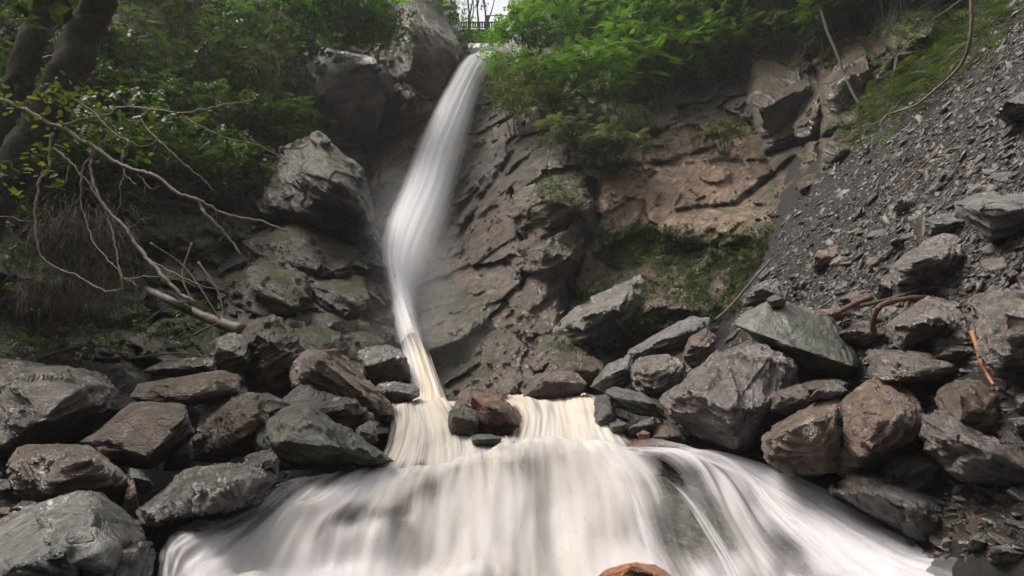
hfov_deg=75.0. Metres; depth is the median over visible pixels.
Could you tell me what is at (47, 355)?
dead stick
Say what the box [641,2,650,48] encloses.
sapling
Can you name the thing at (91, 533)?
boulder
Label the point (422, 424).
water
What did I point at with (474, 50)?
cliff crag
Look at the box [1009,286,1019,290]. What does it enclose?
rock
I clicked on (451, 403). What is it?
water
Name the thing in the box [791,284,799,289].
rock
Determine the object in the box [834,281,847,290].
shale slab
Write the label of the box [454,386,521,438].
boulder
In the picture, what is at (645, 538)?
water
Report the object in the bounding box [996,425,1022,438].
rock
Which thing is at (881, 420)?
boulder
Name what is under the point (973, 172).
shale slab
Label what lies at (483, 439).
boulder
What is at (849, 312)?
rock
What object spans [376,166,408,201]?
cliff crag
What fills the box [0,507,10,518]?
boulder
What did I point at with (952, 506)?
shingle
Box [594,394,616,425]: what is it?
boulder
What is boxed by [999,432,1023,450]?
rock
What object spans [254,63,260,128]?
bare tree
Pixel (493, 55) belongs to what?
shrub
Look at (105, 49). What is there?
forest shrub
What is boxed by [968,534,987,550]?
boulder
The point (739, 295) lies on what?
dead stick
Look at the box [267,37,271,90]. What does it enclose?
bare tree
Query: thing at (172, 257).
dead stick
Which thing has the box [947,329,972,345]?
rock
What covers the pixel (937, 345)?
rock
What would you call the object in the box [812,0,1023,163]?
fern strip
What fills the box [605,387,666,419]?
boulder
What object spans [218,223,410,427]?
cliff
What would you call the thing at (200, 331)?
dead stick
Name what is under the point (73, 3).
forest shrub
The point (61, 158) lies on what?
forest shrub
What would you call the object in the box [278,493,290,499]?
rock
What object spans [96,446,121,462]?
boulder
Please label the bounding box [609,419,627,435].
boulder
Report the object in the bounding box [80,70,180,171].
forest shrub
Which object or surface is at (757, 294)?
boulder
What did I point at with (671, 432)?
boulder
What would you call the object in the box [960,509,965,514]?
rock
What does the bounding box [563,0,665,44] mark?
young tree
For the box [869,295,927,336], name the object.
stick
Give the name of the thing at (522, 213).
cliff crag
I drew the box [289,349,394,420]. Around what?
boulder
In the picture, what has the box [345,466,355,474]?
rock
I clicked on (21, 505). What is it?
boulder
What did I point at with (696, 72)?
young tree
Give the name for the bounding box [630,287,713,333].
cliff crag
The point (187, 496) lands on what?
boulder
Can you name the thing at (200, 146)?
forest shrub
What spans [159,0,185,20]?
forest shrub
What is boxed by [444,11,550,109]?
ground cover
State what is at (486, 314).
cliff
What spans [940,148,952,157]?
shale slab
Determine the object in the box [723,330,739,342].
rock
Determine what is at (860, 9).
forest shrub
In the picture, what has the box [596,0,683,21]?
young tree
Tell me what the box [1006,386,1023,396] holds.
rock
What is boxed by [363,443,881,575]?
water
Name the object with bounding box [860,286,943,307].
fallen branch
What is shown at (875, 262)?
shale slab
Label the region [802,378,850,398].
boulder
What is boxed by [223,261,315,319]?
boulder
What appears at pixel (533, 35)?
young tree
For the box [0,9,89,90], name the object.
forest shrub
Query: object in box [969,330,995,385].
peeled stick
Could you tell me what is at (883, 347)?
shale slab
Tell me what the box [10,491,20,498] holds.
rock
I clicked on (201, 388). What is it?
boulder
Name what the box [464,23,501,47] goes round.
shrub
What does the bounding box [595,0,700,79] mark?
forest shrub
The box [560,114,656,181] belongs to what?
shrub
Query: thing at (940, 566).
ground
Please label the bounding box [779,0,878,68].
forest shrub
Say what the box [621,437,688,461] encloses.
boulder
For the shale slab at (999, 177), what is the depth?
9.04 m
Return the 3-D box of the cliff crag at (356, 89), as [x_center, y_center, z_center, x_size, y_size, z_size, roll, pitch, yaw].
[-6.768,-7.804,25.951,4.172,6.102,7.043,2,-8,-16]
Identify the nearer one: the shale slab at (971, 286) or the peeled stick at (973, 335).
the peeled stick at (973, 335)
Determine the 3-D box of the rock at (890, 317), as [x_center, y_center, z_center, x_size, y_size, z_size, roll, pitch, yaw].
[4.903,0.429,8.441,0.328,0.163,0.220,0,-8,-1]
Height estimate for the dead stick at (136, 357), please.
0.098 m
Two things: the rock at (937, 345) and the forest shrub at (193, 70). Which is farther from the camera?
the forest shrub at (193, 70)
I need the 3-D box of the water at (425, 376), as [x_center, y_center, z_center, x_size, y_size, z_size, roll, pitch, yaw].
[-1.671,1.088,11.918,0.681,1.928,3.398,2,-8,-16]
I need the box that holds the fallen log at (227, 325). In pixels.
[143,286,245,333]
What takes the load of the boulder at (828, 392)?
on the boulder at (806, 442)
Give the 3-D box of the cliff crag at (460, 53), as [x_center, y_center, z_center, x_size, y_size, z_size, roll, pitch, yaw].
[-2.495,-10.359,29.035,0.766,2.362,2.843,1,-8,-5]
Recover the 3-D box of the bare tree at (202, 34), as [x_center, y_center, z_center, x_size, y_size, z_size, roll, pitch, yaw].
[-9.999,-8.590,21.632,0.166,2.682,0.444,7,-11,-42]
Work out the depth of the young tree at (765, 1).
22.39 m
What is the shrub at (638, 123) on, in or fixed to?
on the cliff at (486, 314)
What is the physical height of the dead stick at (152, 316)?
0.383 m
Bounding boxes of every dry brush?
[0,189,175,308]
[0,241,179,365]
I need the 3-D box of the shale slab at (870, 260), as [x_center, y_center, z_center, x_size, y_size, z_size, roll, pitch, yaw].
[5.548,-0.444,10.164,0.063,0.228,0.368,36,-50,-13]
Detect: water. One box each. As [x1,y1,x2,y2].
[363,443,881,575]
[385,396,466,472]
[392,399,513,406]
[403,325,443,399]
[405,351,416,385]
[426,435,522,465]
[507,393,624,460]
[632,495,655,563]
[681,490,738,575]
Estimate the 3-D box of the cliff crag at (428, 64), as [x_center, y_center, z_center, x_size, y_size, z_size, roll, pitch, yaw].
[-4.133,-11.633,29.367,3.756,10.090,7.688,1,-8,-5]
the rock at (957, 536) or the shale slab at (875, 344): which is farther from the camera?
the shale slab at (875, 344)
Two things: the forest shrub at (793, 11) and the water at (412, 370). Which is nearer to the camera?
the water at (412, 370)
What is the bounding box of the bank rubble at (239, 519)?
[0,356,387,569]
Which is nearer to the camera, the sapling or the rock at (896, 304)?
the rock at (896, 304)
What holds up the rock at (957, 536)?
on the ground at (940, 566)
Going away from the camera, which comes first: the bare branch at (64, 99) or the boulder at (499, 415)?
the bare branch at (64, 99)
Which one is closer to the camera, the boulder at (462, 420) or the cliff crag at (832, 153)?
the boulder at (462, 420)
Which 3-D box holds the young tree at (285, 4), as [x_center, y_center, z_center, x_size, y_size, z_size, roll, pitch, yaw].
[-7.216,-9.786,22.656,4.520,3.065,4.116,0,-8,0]
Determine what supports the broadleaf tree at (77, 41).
on the hillside
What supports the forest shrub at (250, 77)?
on the hillside
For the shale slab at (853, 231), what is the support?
on the ground at (940, 566)
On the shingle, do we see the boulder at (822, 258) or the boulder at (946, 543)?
the boulder at (946, 543)
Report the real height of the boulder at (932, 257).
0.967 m
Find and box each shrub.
[0,0,77,42]
[0,0,132,55]
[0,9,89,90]
[0,51,148,153]
[12,110,111,219]
[23,95,130,203]
[48,5,149,105]
[50,114,139,217]
[52,85,197,223]
[62,105,249,213]
[63,4,191,116]
[76,0,172,13]
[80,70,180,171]
[91,59,218,174]
[98,42,240,121]
[118,0,170,20]
[120,120,278,217]
[124,77,233,174]
[136,0,237,59]
[153,30,281,123]
[157,112,278,213]
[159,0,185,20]
[163,0,275,73]
[175,78,268,180]
[177,17,300,119]
[195,0,290,64]
[203,87,296,173]
[224,54,316,129]
[230,0,327,74]
[231,92,339,163]
[254,34,333,123]
[278,97,346,145]
[372,5,395,53]
[427,0,476,32]
[462,31,473,46]
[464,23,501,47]
[475,23,506,45]
[475,40,524,96]
[504,77,577,148]
[531,102,614,169]
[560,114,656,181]
[589,2,678,93]
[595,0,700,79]
[602,101,658,149]
[625,0,749,78]
[654,0,759,77]
[687,0,774,53]
[687,112,756,159]
[696,0,810,79]
[733,0,802,43]
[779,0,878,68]
[799,0,858,35]
[838,0,905,26]
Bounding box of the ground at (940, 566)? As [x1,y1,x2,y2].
[0,0,1023,575]
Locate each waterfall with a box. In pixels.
[383,51,494,340]
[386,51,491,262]
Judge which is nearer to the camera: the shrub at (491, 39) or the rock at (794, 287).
the rock at (794, 287)
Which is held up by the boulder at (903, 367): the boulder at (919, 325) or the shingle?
the boulder at (919, 325)
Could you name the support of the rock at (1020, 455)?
on the pile rubble at (971, 529)
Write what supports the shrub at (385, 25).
on the cliff at (486, 314)
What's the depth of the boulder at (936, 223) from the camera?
9.00 m
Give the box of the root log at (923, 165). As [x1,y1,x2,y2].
[891,141,951,191]
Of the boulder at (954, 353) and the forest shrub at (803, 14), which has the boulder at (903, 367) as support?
the boulder at (954, 353)
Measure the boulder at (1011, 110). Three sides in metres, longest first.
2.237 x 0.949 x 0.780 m
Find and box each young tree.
[246,0,366,48]
[285,0,395,64]
[329,0,423,63]
[356,0,413,25]
[479,54,567,138]
[488,0,560,63]
[503,35,609,128]
[512,0,595,48]
[518,0,649,69]
[532,28,684,123]
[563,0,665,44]
[588,20,720,112]
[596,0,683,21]
[644,13,779,100]
[676,0,755,43]
[706,0,799,50]
[761,0,844,41]
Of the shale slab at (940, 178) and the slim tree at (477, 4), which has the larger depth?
the slim tree at (477, 4)
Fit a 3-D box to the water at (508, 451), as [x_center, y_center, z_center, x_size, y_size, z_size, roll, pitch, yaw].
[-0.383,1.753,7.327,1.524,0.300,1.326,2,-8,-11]
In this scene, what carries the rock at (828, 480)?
on the ground at (940, 566)
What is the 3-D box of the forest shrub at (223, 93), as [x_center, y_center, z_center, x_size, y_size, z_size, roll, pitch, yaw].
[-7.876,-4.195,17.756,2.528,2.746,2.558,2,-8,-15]
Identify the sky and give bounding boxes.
[456,0,509,47]
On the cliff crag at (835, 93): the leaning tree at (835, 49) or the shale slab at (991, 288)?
the leaning tree at (835, 49)
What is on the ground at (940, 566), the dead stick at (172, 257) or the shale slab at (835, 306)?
the shale slab at (835, 306)
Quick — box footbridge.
[461,14,507,42]
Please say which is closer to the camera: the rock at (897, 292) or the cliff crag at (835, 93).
the rock at (897, 292)
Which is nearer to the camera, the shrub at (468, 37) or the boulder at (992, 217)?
the boulder at (992, 217)
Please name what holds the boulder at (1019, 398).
on the ground at (940, 566)
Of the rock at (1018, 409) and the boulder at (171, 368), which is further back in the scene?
the boulder at (171, 368)
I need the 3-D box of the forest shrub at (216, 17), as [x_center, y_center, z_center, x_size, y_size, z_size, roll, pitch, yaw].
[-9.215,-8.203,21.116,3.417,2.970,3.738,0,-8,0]
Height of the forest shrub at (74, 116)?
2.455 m
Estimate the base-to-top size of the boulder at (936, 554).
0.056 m
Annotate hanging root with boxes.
[851,0,973,127]
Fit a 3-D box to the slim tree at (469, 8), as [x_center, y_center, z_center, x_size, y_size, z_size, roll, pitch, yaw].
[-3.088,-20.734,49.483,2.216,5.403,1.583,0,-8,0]
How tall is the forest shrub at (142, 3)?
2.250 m
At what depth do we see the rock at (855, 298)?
9.47 m
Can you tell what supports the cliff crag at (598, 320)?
attached to the cliff at (486, 314)
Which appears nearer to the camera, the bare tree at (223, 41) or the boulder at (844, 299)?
the boulder at (844, 299)
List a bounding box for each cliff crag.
[241,222,389,281]
[255,130,382,257]
[284,313,352,359]
[286,46,393,149]
[306,274,396,326]
[306,310,409,361]
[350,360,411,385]
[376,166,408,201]
[384,0,460,100]
[458,41,463,62]
[470,45,503,53]
[507,180,593,239]
[517,237,583,280]
[542,349,609,396]
[552,275,646,351]
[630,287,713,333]
[745,49,811,139]
[794,164,815,194]
[819,128,851,172]
[820,40,874,118]
[891,41,936,76]
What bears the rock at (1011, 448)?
on the ground at (940, 566)
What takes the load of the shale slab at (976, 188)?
on the ground at (940, 566)
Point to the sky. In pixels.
(498, 6)
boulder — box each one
[0,359,120,457]
[0,479,14,499]
[0,490,155,575]
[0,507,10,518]
[0,513,83,575]
[5,444,129,501]
[11,501,35,511]
[80,401,195,469]
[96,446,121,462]
[123,479,138,516]
[127,468,152,493]
[130,370,242,405]
[136,463,277,529]
[142,357,217,377]
[163,443,194,470]
[189,391,289,462]
[209,332,251,374]
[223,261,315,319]
[241,314,304,397]
[243,449,279,475]
[250,402,393,470]
[282,384,379,432]
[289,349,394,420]
[356,420,377,444]
[357,344,411,382]
[376,381,419,403]
[447,405,478,436]
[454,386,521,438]
[471,434,501,445]
[523,371,586,398]
[590,355,633,392]
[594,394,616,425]
[598,562,670,575]
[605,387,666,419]
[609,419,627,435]
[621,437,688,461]
[625,416,656,437]
[627,316,710,361]
[629,354,686,398]
[636,430,649,439]
[649,423,688,446]
[659,342,797,454]
[682,327,716,368]
[735,301,860,377]
[741,279,792,306]
[761,398,842,477]
[765,294,785,306]
[769,384,811,415]
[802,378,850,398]
[808,384,847,400]
[811,245,837,270]
[816,309,846,320]
[828,472,942,543]
[836,290,859,307]
[837,379,924,478]
[838,320,885,346]
[865,349,958,384]
[874,276,893,299]
[877,443,943,494]
[886,295,968,351]
[888,232,964,291]
[893,193,916,212]
[918,409,1023,486]
[918,411,931,443]
[925,213,964,236]
[932,551,939,557]
[934,345,972,361]
[934,379,998,434]
[941,537,952,548]
[953,192,1023,242]
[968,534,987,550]
[969,288,1023,378]
[987,545,1023,563]
[994,92,1023,122]
[1008,416,1023,434]
[1014,394,1023,406]
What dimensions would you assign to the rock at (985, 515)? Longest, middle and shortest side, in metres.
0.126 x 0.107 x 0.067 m
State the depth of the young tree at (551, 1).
27.37 m
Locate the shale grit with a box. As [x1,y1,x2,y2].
[728,0,1023,345]
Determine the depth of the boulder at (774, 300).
8.69 m
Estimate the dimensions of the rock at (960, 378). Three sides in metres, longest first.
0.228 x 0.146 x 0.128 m
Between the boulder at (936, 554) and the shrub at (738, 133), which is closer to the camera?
the boulder at (936, 554)
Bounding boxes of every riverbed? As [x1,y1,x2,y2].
[230,458,820,575]
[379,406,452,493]
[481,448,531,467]
[506,399,668,475]
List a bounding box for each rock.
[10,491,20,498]
[82,354,90,359]
[92,424,102,430]
[193,403,206,407]
[202,521,222,529]
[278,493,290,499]
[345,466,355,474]
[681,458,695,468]
[688,432,695,439]
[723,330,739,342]
[742,453,750,458]
[750,448,763,461]
[754,268,769,279]
[760,458,771,466]
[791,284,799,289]
[823,476,838,485]
[840,303,855,317]
[848,292,874,307]
[873,519,885,525]
[887,315,896,323]
[891,292,918,306]
[892,290,906,295]
[912,444,923,451]
[923,349,933,353]
[928,404,937,412]
[929,338,958,354]
[939,470,955,480]
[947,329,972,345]
[948,377,965,382]
[953,531,962,540]
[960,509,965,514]
[967,344,975,353]
[968,500,978,514]
[970,508,978,512]
[981,513,993,518]
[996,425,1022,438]
[998,396,1006,401]
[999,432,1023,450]
[1003,372,1023,389]
[1004,526,1017,538]
[1005,444,1022,455]
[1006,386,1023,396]
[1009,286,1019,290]
[1014,404,1023,416]
[1015,451,1023,461]
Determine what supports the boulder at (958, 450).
on the boulder at (919, 470)
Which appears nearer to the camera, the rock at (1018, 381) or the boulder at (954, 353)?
the rock at (1018, 381)
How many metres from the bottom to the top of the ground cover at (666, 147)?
3.587 m
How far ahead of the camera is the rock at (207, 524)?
7.04 m
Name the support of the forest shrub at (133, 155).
on the hillside
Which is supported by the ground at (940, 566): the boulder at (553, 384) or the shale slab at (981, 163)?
the shale slab at (981, 163)
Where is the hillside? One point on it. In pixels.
(348, 149)
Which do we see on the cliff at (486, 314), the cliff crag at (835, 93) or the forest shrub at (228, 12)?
the cliff crag at (835, 93)
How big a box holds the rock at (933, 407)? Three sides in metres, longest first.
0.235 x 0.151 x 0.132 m
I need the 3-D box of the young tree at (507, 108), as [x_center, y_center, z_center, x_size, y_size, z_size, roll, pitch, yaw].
[0.398,-6.346,22.011,3.065,2.783,3.274,0,-8,0]
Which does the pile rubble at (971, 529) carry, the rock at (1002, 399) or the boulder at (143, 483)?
the rock at (1002, 399)
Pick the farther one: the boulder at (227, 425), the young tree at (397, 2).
the young tree at (397, 2)
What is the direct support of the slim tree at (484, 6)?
on the terrain
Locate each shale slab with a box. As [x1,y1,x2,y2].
[827,256,841,268]
[830,300,839,310]
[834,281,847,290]
[849,227,857,234]
[851,207,862,221]
[856,219,866,226]
[865,193,878,206]
[865,256,876,264]
[866,229,886,239]
[868,260,879,266]
[868,341,881,349]
[877,246,893,263]
[879,344,887,349]
[886,172,900,183]
[891,250,902,262]
[903,232,913,240]
[923,182,942,194]
[933,174,945,184]
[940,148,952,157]
[944,169,958,180]
[965,165,981,178]
[965,280,978,290]
[966,153,987,171]
[966,162,984,170]
[966,179,987,196]
[969,234,976,243]
[980,257,1008,273]
[986,171,1011,182]
[986,286,998,291]
[998,142,1013,149]
[1004,270,1018,280]
[1005,254,1023,275]
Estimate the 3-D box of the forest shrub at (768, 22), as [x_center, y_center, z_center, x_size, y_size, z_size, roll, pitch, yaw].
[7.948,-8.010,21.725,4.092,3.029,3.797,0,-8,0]
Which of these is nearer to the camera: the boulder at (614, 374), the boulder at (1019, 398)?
the boulder at (1019, 398)
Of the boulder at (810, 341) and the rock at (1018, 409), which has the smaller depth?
the rock at (1018, 409)
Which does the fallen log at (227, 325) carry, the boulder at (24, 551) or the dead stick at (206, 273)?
the dead stick at (206, 273)
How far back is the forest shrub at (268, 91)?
21.20 m
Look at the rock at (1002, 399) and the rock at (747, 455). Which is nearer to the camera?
the rock at (1002, 399)
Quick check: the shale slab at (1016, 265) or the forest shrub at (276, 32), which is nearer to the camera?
the shale slab at (1016, 265)
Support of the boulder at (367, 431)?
on the boulder at (302, 436)
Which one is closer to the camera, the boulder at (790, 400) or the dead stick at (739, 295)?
the boulder at (790, 400)
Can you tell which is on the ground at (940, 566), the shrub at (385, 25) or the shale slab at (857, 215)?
the shale slab at (857, 215)
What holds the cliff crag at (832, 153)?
on the cliff at (486, 314)
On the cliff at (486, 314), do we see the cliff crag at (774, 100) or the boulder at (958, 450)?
the cliff crag at (774, 100)
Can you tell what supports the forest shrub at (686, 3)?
on the cliff at (486, 314)
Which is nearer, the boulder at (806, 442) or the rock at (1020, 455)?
the rock at (1020, 455)
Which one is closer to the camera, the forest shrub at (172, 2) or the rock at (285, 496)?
the rock at (285, 496)
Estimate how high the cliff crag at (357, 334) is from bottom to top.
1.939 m
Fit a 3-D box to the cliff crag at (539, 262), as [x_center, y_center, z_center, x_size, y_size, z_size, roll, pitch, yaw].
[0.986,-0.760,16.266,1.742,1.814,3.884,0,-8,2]
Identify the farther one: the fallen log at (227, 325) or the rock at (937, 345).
the fallen log at (227, 325)
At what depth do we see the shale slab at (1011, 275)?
7.24 m
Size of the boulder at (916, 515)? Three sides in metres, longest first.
1.740 x 1.186 x 0.666 m
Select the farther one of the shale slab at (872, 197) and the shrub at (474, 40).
the shrub at (474, 40)
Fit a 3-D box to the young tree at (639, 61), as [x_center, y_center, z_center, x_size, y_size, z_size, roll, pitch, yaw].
[4.691,-7.060,22.063,4.242,2.993,3.840,-3,-9,23]
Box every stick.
[40,344,134,357]
[127,352,208,359]
[143,301,188,323]
[149,242,220,319]
[181,242,192,296]
[192,323,220,336]
[197,261,224,318]
[714,259,771,320]
[833,294,873,315]
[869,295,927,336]
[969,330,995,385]
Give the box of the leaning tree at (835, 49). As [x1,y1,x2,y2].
[817,0,861,108]
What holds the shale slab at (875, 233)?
on the ground at (940, 566)
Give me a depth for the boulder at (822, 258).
11.40 m
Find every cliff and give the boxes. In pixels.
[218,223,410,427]
[356,0,968,422]
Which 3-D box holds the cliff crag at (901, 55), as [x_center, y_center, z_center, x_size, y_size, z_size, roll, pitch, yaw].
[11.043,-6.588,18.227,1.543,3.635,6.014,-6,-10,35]
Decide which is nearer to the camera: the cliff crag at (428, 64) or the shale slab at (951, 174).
the shale slab at (951, 174)
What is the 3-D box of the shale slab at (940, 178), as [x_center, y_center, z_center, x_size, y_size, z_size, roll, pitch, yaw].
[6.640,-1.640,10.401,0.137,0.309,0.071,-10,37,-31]
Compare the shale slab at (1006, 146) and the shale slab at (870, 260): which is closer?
the shale slab at (1006, 146)
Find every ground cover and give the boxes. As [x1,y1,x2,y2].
[0,0,336,362]
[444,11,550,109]
[526,177,777,349]
[537,125,745,206]
[577,0,965,75]
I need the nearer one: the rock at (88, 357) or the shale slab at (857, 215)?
the rock at (88, 357)
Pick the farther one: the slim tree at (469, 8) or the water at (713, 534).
the slim tree at (469, 8)
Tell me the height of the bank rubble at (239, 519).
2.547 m
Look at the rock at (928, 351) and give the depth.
7.23 m
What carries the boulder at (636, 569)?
in the water at (496, 525)
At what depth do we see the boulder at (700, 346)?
9.41 m
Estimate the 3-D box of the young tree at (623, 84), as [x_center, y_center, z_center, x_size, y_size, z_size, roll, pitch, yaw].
[3.013,-6.493,21.014,4.344,2.807,4.663,-7,-10,39]
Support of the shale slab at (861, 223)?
on the shale slab
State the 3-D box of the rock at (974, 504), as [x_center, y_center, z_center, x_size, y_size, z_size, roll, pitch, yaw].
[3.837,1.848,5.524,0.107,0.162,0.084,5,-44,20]
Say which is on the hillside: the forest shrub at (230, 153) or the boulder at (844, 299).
the forest shrub at (230, 153)
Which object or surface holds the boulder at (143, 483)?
on the boulder at (39, 472)
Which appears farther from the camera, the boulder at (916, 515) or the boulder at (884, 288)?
the boulder at (884, 288)
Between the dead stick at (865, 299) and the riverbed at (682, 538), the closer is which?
the riverbed at (682, 538)
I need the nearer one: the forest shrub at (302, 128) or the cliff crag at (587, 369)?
the cliff crag at (587, 369)
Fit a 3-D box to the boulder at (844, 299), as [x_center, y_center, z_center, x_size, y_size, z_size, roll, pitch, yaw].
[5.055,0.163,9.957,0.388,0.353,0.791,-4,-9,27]
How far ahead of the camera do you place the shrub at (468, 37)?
31.19 m
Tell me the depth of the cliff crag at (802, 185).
15.78 m
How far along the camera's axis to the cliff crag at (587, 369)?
11.54 m
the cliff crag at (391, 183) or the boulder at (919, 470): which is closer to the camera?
the boulder at (919, 470)
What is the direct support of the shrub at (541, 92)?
on the cliff at (486, 314)
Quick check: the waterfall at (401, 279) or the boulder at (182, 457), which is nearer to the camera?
the boulder at (182, 457)
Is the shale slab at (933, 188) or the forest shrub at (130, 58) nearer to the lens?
the shale slab at (933, 188)
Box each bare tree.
[200,0,206,59]
[219,12,226,74]
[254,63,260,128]
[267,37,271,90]
[273,58,281,120]
[287,38,296,109]
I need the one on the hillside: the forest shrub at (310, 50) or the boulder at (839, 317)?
the forest shrub at (310, 50)
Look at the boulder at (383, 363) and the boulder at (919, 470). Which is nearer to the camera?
the boulder at (919, 470)
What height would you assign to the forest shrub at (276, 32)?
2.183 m
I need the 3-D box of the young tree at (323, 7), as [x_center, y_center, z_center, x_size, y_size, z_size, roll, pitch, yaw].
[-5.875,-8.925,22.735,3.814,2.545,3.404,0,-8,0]
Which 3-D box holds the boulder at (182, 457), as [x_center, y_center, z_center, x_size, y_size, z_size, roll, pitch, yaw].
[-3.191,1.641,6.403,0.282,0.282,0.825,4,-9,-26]
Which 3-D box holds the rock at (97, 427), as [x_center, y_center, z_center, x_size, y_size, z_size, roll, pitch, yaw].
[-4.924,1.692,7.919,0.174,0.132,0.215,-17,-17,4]
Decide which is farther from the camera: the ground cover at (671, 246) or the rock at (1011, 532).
the ground cover at (671, 246)
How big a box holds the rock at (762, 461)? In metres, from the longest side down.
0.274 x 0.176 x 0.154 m
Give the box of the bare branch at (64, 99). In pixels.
[0,67,286,303]
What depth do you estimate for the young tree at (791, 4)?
21.42 m
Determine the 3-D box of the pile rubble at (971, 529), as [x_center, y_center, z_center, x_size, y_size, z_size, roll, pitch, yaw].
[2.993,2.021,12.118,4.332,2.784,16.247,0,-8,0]
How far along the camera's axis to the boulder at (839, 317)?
9.22 m
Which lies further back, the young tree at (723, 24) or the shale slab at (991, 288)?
the young tree at (723, 24)
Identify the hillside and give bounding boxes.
[0,0,365,409]
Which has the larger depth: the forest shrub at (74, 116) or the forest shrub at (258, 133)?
the forest shrub at (258, 133)
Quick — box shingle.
[886,492,1023,564]
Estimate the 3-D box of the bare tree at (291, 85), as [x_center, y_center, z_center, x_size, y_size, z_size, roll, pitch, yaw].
[-7.573,-7.361,22.987,0.271,2.797,0.339,0,-8,0]
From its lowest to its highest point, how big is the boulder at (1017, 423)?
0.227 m
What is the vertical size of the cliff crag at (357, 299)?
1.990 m
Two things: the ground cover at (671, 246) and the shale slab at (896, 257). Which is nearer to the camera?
the shale slab at (896, 257)
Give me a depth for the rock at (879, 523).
6.15 m
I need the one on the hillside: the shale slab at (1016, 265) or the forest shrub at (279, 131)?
the forest shrub at (279, 131)
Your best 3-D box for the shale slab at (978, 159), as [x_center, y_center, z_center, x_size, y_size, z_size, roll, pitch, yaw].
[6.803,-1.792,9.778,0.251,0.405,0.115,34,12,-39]
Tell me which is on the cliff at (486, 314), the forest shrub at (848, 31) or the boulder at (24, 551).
the forest shrub at (848, 31)
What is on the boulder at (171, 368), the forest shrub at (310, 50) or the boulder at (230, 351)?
the boulder at (230, 351)
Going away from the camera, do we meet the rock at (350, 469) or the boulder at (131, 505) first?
the boulder at (131, 505)
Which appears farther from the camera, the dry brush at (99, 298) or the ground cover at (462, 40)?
the ground cover at (462, 40)
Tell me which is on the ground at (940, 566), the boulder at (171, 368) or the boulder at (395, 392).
the boulder at (171, 368)
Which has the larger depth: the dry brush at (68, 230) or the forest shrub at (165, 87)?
the forest shrub at (165, 87)
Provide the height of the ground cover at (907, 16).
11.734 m
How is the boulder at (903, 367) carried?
on the boulder at (881, 420)
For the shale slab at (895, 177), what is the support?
on the ground at (940, 566)
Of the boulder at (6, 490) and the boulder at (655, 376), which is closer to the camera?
the boulder at (6, 490)
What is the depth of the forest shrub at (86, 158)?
13.83 m
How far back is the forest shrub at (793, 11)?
22.31 m
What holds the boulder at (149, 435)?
on the boulder at (39, 472)
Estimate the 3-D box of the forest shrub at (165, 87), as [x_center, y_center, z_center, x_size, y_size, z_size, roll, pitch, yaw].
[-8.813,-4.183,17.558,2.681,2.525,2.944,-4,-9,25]
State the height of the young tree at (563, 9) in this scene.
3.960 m
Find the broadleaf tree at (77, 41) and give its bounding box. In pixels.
[0,0,117,243]
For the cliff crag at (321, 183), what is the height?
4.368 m
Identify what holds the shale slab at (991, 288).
on the ground at (940, 566)
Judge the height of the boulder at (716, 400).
1.511 m
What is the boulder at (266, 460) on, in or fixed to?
on the boulder at (187, 496)
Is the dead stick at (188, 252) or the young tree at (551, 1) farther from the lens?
the young tree at (551, 1)
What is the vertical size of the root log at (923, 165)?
0.782 m
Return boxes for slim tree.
[462,0,473,28]
[472,0,486,28]
[482,0,494,28]
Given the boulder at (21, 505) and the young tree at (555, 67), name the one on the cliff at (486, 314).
the young tree at (555, 67)
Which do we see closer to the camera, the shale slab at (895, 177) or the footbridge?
the shale slab at (895, 177)
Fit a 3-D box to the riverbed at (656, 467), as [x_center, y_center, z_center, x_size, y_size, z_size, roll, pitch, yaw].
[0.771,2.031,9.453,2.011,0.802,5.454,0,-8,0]
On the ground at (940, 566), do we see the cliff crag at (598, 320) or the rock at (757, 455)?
the rock at (757, 455)
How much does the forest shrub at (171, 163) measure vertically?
2.151 m
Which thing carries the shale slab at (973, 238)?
on the ground at (940, 566)
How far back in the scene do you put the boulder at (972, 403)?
5.97 m
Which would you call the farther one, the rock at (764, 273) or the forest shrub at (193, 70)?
the forest shrub at (193, 70)
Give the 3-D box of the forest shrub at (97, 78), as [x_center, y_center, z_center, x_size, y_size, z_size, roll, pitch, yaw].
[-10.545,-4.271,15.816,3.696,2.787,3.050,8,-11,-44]
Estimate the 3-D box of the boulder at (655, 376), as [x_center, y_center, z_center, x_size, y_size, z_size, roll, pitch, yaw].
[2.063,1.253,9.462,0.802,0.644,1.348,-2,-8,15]
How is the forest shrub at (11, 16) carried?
on the hillside
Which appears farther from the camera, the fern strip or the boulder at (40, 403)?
the fern strip
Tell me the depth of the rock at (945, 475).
5.92 m
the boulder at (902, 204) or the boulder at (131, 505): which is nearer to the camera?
the boulder at (131, 505)
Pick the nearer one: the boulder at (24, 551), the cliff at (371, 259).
the boulder at (24, 551)
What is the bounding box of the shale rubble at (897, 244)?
[736,0,1023,363]
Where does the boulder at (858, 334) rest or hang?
on the ground at (940, 566)
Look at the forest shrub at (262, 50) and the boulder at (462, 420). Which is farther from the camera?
the forest shrub at (262, 50)
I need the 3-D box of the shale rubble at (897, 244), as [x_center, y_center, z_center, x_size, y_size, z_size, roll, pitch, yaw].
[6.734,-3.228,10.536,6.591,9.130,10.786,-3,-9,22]
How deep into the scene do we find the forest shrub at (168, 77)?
16.81 m
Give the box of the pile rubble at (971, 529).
[626,345,1023,552]
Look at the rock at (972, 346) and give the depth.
6.88 m

